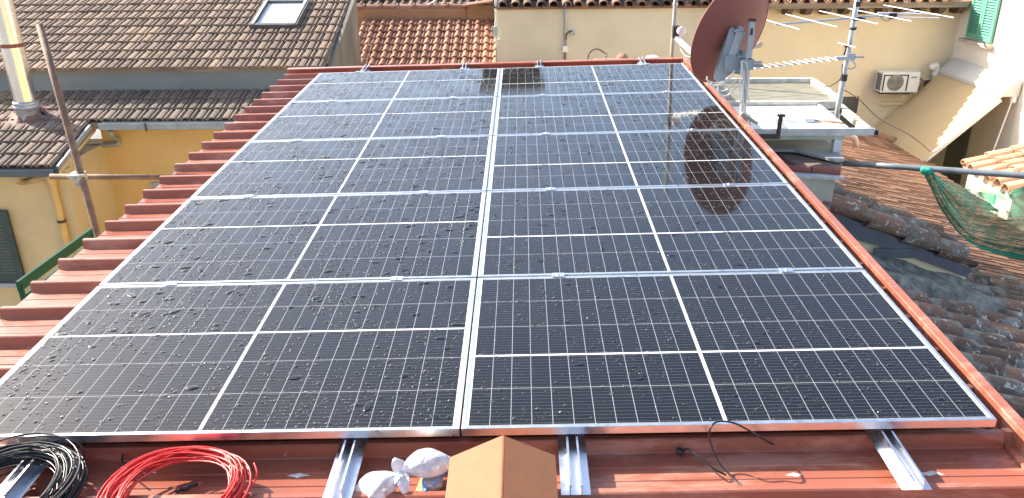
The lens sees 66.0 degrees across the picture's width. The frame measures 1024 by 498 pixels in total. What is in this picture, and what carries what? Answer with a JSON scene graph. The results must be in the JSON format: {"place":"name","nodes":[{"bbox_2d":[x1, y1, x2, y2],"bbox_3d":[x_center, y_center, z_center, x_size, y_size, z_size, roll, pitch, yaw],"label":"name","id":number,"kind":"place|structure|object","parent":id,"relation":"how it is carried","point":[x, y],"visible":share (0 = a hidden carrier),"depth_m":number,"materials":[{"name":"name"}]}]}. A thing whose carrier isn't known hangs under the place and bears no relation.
{"place":"outdoors","nodes":[
{"label":"outdoors","id":0,"kind":"place"},
{"bbox_2d":[90,129,101,138],"bbox_3d":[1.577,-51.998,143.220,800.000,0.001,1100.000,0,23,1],"label":"ground","id":1,"kind":"structure","parent":0,"point":[96,134],"depth_m":30.34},
{"bbox_2d":[357,0,495,65],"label":"house","id":2,"kind":"structure","parent":1,"relation":"on","point":[402,34],"depth_m":16.25,"materials":[{"name":"orange tile"}]},
{"bbox_2d":[0,56,1023,497],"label":"roof","id":3,"kind":"structure","parent":1,"relation":"on","point":[968,462],"depth_m":2.68,"materials":[{"name":"red metal"}]},
{"bbox_2d":[0,432,87,497],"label":"black cable coil","id":4,"kind":"object","parent":3,"relation":"on","point":[16,454],"visible":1,"depth_m":2.60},
{"bbox_2d":[36,23,100,237],"bbox_3d":[-2.477,1.327,5.395,0.136,5.241,3.421,-15,27,-30],"label":"scaffold pole","id":5,"kind":"object","parent":3,"relation":"attached to","point":[78,176],"visible":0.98,"depth_m":5.60,"materials":[{"name":"metal"}]},
{"bbox_2d":[15,228,93,300],"bbox_3d":[-2.917,0.489,5.256,0.030,1.008,0.872,0,23,1],"label":"green railing","id":6,"kind":"object","parent":5,"relation":"attached to","point":[44,267],"visible":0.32,"depth_m":4.97,"materials":[{"name":"metal"}]},
{"bbox_2d":[49,174,161,179],"bbox_3d":[-2.844,-0.524,5.750,1.044,0.060,0.041,0,23,0],"label":"scaffold tube","id":7,"kind":"object","parent":5,"relation":"attached to","point":[112,177],"visible":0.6,"depth_m":5.73,"materials":[{"name":"metal"}]},
{"bbox_2d":[96,446,257,497],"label":"red cable coil","id":8,"kind":"object","parent":3,"relation":"on","point":[117,483],"visible":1,"depth_m":2.54,"materials":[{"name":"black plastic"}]},
{"bbox_2d":[0,64,371,497],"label":"mounting rail","id":9,"kind":"object","parent":3,"relation":"attached to","point":[20,480],"visible":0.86,"depth_m":2.57,"materials":[{"name":"metal"}]},
{"bbox_2d":[190,136,492,197],"bbox_3d":[-1.029,-0.546,5.181,1.767,0.030,1.102,-1,25,1],"label":"solar panel","id":10,"kind":"object","parent":9,"relation":"attached to","point":[334,151],"visible":0.91,"depth_m":5.10,"materials":[{"name":"glass"}]},
{"bbox_2d":[249,97,496,141],"bbox_3d":[-1.017,-1.020,6.191,1.767,0.030,1.102,-1,25,1],"label":"solar panel","id":11,"kind":"object","parent":9,"relation":"attached to","point":[421,115],"visible":0.91,"depth_m":6.12,"materials":[{"name":"glass"}]},
{"bbox_2d":[322,62,469,497],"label":"mounting rail","id":12,"kind":"object","parent":3,"relation":"attached to","point":[343,476],"visible":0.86,"depth_m":2.58,"materials":[{"name":"metal"}]},
{"bbox_2d":[0,278,476,443],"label":"solar panel","id":13,"kind":"object","parent":12,"relation":"on","point":[107,382],"visible":1,"depth_m":3.02,"materials":[{"name":"glass"}]},
{"bbox_2d":[1,64,976,432],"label":"water drops","id":14,"kind":"object","parent":13,"relation":"on","point":[315,298],"visible":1,"depth_m":3.69,"materials":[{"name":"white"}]},
{"bbox_2d":[99,191,485,285],"bbox_3d":[-1.041,-0.073,4.170,1.767,0.030,1.102,-1,25,1],"label":"solar panel","id":15,"kind":"object","parent":12,"relation":"on","point":[240,223],"visible":0.93,"depth_m":4.07,"materials":[{"name":"glass"}]},
{"bbox_2d":[290,68,499,101],"bbox_3d":[-1.005,-1.494,7.202,1.767,0.030,1.102,-1,25,1],"label":"solar panel","id":16,"kind":"object","parent":12,"relation":"on","point":[457,84],"visible":0.89,"depth_m":7.13,"materials":[{"name":"glass"}]},
{"bbox_2d":[354,448,449,497],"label":"plastic bag","id":17,"kind":"object","parent":3,"relation":"on","point":[426,463],"visible":0.95,"depth_m":2.51,"materials":[{"name":"white plastic"}]},
{"bbox_2d":[416,478,422,490],"bbox_3d":[-0.293,0.771,2.546,0.022,0.023,0.122,3,23,9],"label":"wood strip","id":18,"kind":"object","parent":3,"relation":"on","point":[419,487],"visible":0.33,"depth_m":2.54,"materials":[{"name":"beige wood"}]},
{"bbox_2d":[422,472,445,491],"bbox_3d":[-0.248,0.744,2.532,0.080,0.032,0.119,-1,25,1],"label":"blue handled tool","id":19,"kind":"object","parent":3,"relation":"on","point":[433,484],"visible":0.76,"depth_m":2.50,"materials":[{"name":"plastic"}]},
{"bbox_2d":[445,435,557,497],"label":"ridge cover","id":20,"kind":"object","parent":3,"relation":"on","point":[502,466],"visible":1,"depth_m":2.35,"materials":[{"name":"cardboard"}]},
{"bbox_2d":[535,60,590,495],"bbox_3d":[0.237,-0.616,5.279,0.104,0.084,6.315,-1,25,1],"label":"mounting rail","id":21,"kind":"object","parent":3,"relation":"attached to","point":[574,472],"visible":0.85,"depth_m":2.56,"materials":[{"name":"metal"}]},
{"bbox_2d":[498,63,706,96],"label":"solar panel","id":22,"kind":"object","parent":21,"relation":"on","point":[522,81],"visible":0.91,"depth_m":7.10,"materials":[{"name":"glass"}]},
{"bbox_2d":[493,91,740,135],"bbox_3d":[0.756,-1.060,6.151,1.767,0.033,1.102,-1,25,1],"label":"solar panel","id":23,"kind":"object","parent":21,"relation":"attached to","point":[612,122],"visible":0.91,"depth_m":6.08,"materials":[{"name":"glass"}]},
{"bbox_2d":[487,129,788,190],"bbox_3d":[0.744,-0.586,5.141,1.767,0.033,1.102,-1,25,1],"label":"solar panel","id":24,"kind":"object","parent":21,"relation":"attached to","point":[693,168],"visible":0.89,"depth_m":5.06,"materials":[{"name":"glass"}]},
{"bbox_2d":[478,184,863,277],"bbox_3d":[0.732,-0.113,4.130,1.767,0.033,1.102,-1,25,1],"label":"solar panel","id":25,"kind":"object","parent":21,"relation":"on","point":[656,236],"visible":0.91,"depth_m":4.03,"materials":[{"name":"glass"}]},
{"bbox_2d":[461,270,996,435],"bbox_3d":[0.720,0.361,3.120,1.767,0.033,1.102,-1,25,1],"label":"solar panel","id":26,"kind":"object","parent":21,"relation":"on","point":[637,412],"visible":0.98,"depth_m":2.97,"materials":[{"name":"glass"}]},
{"bbox_2d":[587,48,606,59],"bbox_3d":[0.856,-1.904,8.241,0.270,0.363,0.084,-5,23,-11],"label":"cable","id":27,"kind":"object","parent":3,"relation":"on","point":[596,49],"visible":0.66,"depth_m":8.20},
{"bbox_2d":[670,0,677,56],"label":"mast","id":28,"kind":"object","parent":3,"relation":"attached to","point":[674,16],"visible":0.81,"depth_m":8.04,"materials":[{"name":"metal"}]},
{"bbox_2d":[676,420,774,485],"bbox_3d":[0.734,0.645,2.572,0.331,0.156,0.215,-4,23,-9],"label":"black cable","id":29,"kind":"object","parent":3,"relation":"on","point":[680,451],"visible":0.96,"depth_m":2.58,"materials":[{"name":"plastic"}]},
{"bbox_2d":[636,57,931,489],"bbox_3d":[1.280,-0.643,5.263,0.106,0.085,6.331,-1,25,1],"label":"mounting rail","id":30,"kind":"object","parent":3,"relation":"attached to","point":[906,473],"visible":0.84,"depth_m":2.53,"materials":[{"name":"metal"}]},
{"bbox_2d":[493,0,711,61],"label":"long house","id":31,"kind":"structure","parent":1,"relation":"on","point":[531,30],"depth_m":14.87,"materials":[{"name":"beige paint"}]},
{"bbox_2d":[492,0,500,61],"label":"corner cables","id":32,"kind":"object","parent":31,"relation":"attached to","point":[495,27],"visible":0.98,"depth_m":14.80,"materials":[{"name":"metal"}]},
{"bbox_2d":[563,2,575,59],"bbox_3d":[1.079,-4.250,14.797,0.242,1.378,0.075,0,23,1],"label":"wall conduit","id":33,"kind":"object","parent":31,"relation":"attached to","point":[565,47],"depth_m":14.88,"materials":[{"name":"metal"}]},
{"bbox_2d":[712,0,971,160],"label":"cream house","id":34,"kind":"structure","parent":1,"relation":"on","point":[919,45],"depth_m":14.93,"materials":[{"name":"paint"}]},
{"bbox_2d":[827,94,861,127],"bbox_3d":[6.389,-2.641,15.432,0.797,0.779,0.028,0,23,1],"label":"window","id":35,"kind":"structure","parent":34,"relation":"in","point":[851,102],"depth_m":15.36,"materials":[{"name":"grey glass"}]},
{"bbox_2d":[880,101,905,104],"bbox_3d":[7.415,-2.831,15.324,0.488,0.062,0.059,0,23,1],"label":"cable duct","id":36,"kind":"object","parent":34,"relation":"attached to","point":[892,102],"visible":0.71,"depth_m":15.30,"materials":[{"name":"beige paint"}]},
{"bbox_2d":[874,70,923,94],"bbox_3d":[7.394,-3.146,15.018,0.874,0.491,0.378,0,23,1],"label":"air conditioner","id":37,"kind":"object","parent":34,"relation":"attached to","point":[896,81],"visible":1,"depth_m":14.86,"materials":[{"name":"white plastic"}]},
{"bbox_2d":[919,78,930,90],"bbox_3d":[8.107,-3.112,15.213,0.463,0.382,0.028,0,23,1],"label":"window","id":38,"kind":"structure","parent":34,"relation":"in","point":[926,80],"depth_m":15.17,"materials":[{"name":"glass"}]},
{"bbox_2d":[928,62,939,79],"bbox_3d":[7.990,-3.341,14.942,0.278,0.392,0.131,-13,26,-28],"label":"vent pipe","id":39,"kind":"object","parent":34,"relation":"attached to","point":[934,67],"visible":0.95,"depth_m":14.89,"materials":[{"name":"white plastic"}]},
{"bbox_2d":[835,132,1023,328],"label":"brown roofed house","id":40,"kind":"structure","parent":1,"relation":"on","point":[909,191],"depth_m":10.01,"materials":[{"name":"tile"}]},
{"bbox_2d":[830,0,861,144],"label":"antenna mast","id":41,"kind":"object","parent":40,"relation":"on","point":[843,80],"visible":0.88,"depth_m":6.98,"materials":[{"name":"metal"}]},
{"bbox_2d":[754,42,863,69],"bbox_3d":[2.570,-1.655,6.856,1.017,0.212,0.300,-5,23,-11],"label":"comb antenna","id":42,"kind":"object","parent":41,"relation":"attached to","point":[851,57],"visible":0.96,"depth_m":6.89,"materials":[{"name":"metal"}]},
{"bbox_2d":[824,64,842,86],"bbox_3d":[3.009,-1.648,7.555,0.073,0.438,1.225,4,23,11],"label":"cable","id":43,"kind":"object","parent":41,"relation":"attached to","point":[839,79],"visible":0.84,"depth_m":6.99,"materials":[{"name":"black plastic"}]},
{"bbox_2d":[766,5,953,29],"bbox_3d":[2.952,-1.987,6.781,1.425,0.094,1.012,-4,23,-8],"label":"yagi antenna","id":44,"kind":"object","parent":41,"relation":"attached to","point":[889,15],"visible":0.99,"depth_m":6.78,"materials":[{"name":"metal"}]},
{"bbox_2d":[844,89,930,151],"bbox_3d":[4.526,-1.480,9.553,0.295,1.881,5.555,16,28,34],"label":"cable","id":45,"kind":"object","parent":41,"relation":"attached to","point":[884,121],"visible":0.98,"depth_m":9.52,"materials":[{"name":"black plastic"}]},
{"bbox_2d":[844,135,858,147],"bbox_3d":[4.743,-1.467,11.249,0.408,0.394,0.109,0,23,1],"label":"roof vent pipe","id":46,"kind":"object","parent":40,"relation":"on","point":[855,142],"visible":0.37,"depth_m":11.18,"materials":[{"name":"beige plastic"}]},
{"bbox_2d":[900,262,1023,419],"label":"old roofed house","id":47,"kind":"structure","parent":1,"relation":"on","point":[989,351],"depth_m":5.60,"materials":[{"name":"tile"}]},
{"bbox_2d":[764,139,844,209],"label":"masonry block","id":48,"kind":"structure","parent":47,"relation":"on","point":[814,165],"depth_m":6.37,"materials":[{"name":"paint"}]},
{"bbox_2d":[672,0,768,119],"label":"satellite dish","id":49,"kind":"object","parent":48,"relation":"attached to","point":[726,37],"visible":0.98,"depth_m":6.04,"materials":[{"name":"red metal"}]},
{"bbox_2d":[706,61,750,125],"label":"coax cables","id":50,"kind":"object","parent":49,"relation":"hanging from","point":[731,76],"visible":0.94,"depth_m":6.06,"materials":[{"name":"white plastic"}]},
{"bbox_2d":[740,112,757,124],"bbox_3d":[1.837,-1.012,6.112,0.145,0.101,0.030,0,23,1],"label":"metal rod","id":51,"kind":"object","parent":49,"relation":"attached to","point":[747,117],"visible":1,"depth_m":6.10,"materials":[{"name":"grey metal"}]},
{"bbox_2d":[712,77,878,154],"bbox_3d":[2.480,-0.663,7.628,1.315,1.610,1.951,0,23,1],"label":"concrete slab","id":52,"kind":"object","parent":48,"relation":"on","point":[795,100],"visible":0.62,"depth_m":7.19,"materials":[{"name":"concrete"}]},
{"bbox_2d":[758,114,785,138],"bbox_3d":[1.957,-0.965,6.228,0.373,0.195,0.040,0,23,1],"label":"iron bracket","id":53,"kind":"object","parent":52,"relation":"on","point":[778,131],"visible":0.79,"depth_m":6.24,"materials":[{"name":"brown metal"}]},
{"bbox_2d":[804,116,844,123],"bbox_3d":[2.652,-1.092,6.684,0.324,0.030,0.103,9,25,22],"label":"brush","id":54,"kind":"object","parent":52,"relation":"on","point":[810,119],"visible":1,"depth_m":6.68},
{"bbox_2d":[842,160,1023,178],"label":"scaffold tube","id":55,"kind":"object","parent":48,"relation":"on","point":[968,171],"visible":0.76,"depth_m":6.15,"materials":[{"name":"grey metal"}]},
{"bbox_2d":[920,166,1023,259],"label":"debris net","id":56,"kind":"object","parent":55,"relation":"hanging from","point":[992,215],"visible":1,"depth_m":6.98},
{"bbox_2d":[822,182,1007,315],"bbox_3d":[3.084,0.009,6.528,1.667,1.051,1.144,0,23,1],"label":"raised wall head","id":57,"kind":"object","parent":47,"relation":"on","point":[904,249],"visible":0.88,"depth_m":6.34},
{"bbox_2d":[930,0,1023,186],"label":"white house","id":58,"kind":"structure","parent":1,"relation":"on","point":[989,34],"depth_m":13.70,"materials":[{"name":"paint"}]},
{"bbox_2d":[875,58,1021,161],"bbox_3d":[7.273,-2.153,14.231,2.133,2.159,2.244,0,23,1],"label":"awning","id":59,"kind":"object","parent":58,"relation":"attached to","point":[951,101],"visible":0.62,"depth_m":13.91,"materials":[{"name":"beige fabric"}]},
{"bbox_2d":[941,125,972,184],"bbox_3d":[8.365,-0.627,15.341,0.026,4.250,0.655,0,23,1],"label":"door","id":60,"kind":"structure","parent":58,"relation":"in","point":[956,151],"depth_m":14.79,"materials":[{"name":"brown wood"}]},
{"bbox_2d":[961,143,1023,218],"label":"white annex","id":61,"kind":"object","parent":1,"relation":"on","point":[1011,158],"visible":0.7,"depth_m":12.17,"materials":[{"name":"paint"}]},
{"bbox_2d":[979,186,992,192],"bbox_3d":[7.290,-0.837,12.101,0.029,0.140,0.402,0,23,1],"label":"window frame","id":62,"kind":"structure","parent":61,"relation":"in","point":[981,189],"depth_m":12.16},
{"bbox_2d":[0,0,361,306],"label":"house","id":63,"kind":"structure","parent":0,"point":[155,87],"depth_m":12.78,"materials":[{"name":"brown tile"}]},
{"bbox_2d":[0,0,58,129],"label":"steel flue","id":64,"kind":"object","parent":63,"relation":"on","point":[28,108],"visible":0.98,"depth_m":11.92,"materials":[{"name":"silver metal"}]},
{"bbox_2d":[328,0,480,63],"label":"wall","id":65,"kind":"structure","parent":0,"point":[361,2],"depth_m":21.16,"materials":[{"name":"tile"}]},
{"bbox_2d":[611,53,627,58],"bbox_3d":[1.240,-2.154,9.723,0.438,0.445,0.550,0,23,1],"label":"ridge tile","id":66,"kind":"object","parent":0,"point":[621,55],"visible":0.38,"depth_m":9.69,"materials":[{"name":"ceramic"}]},
{"bbox_2d":[645,55,659,57],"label":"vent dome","id":67,"kind":"structure","parent":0,"point":[652,56],"depth_m":9.18,"materials":[{"name":"white plastic"}]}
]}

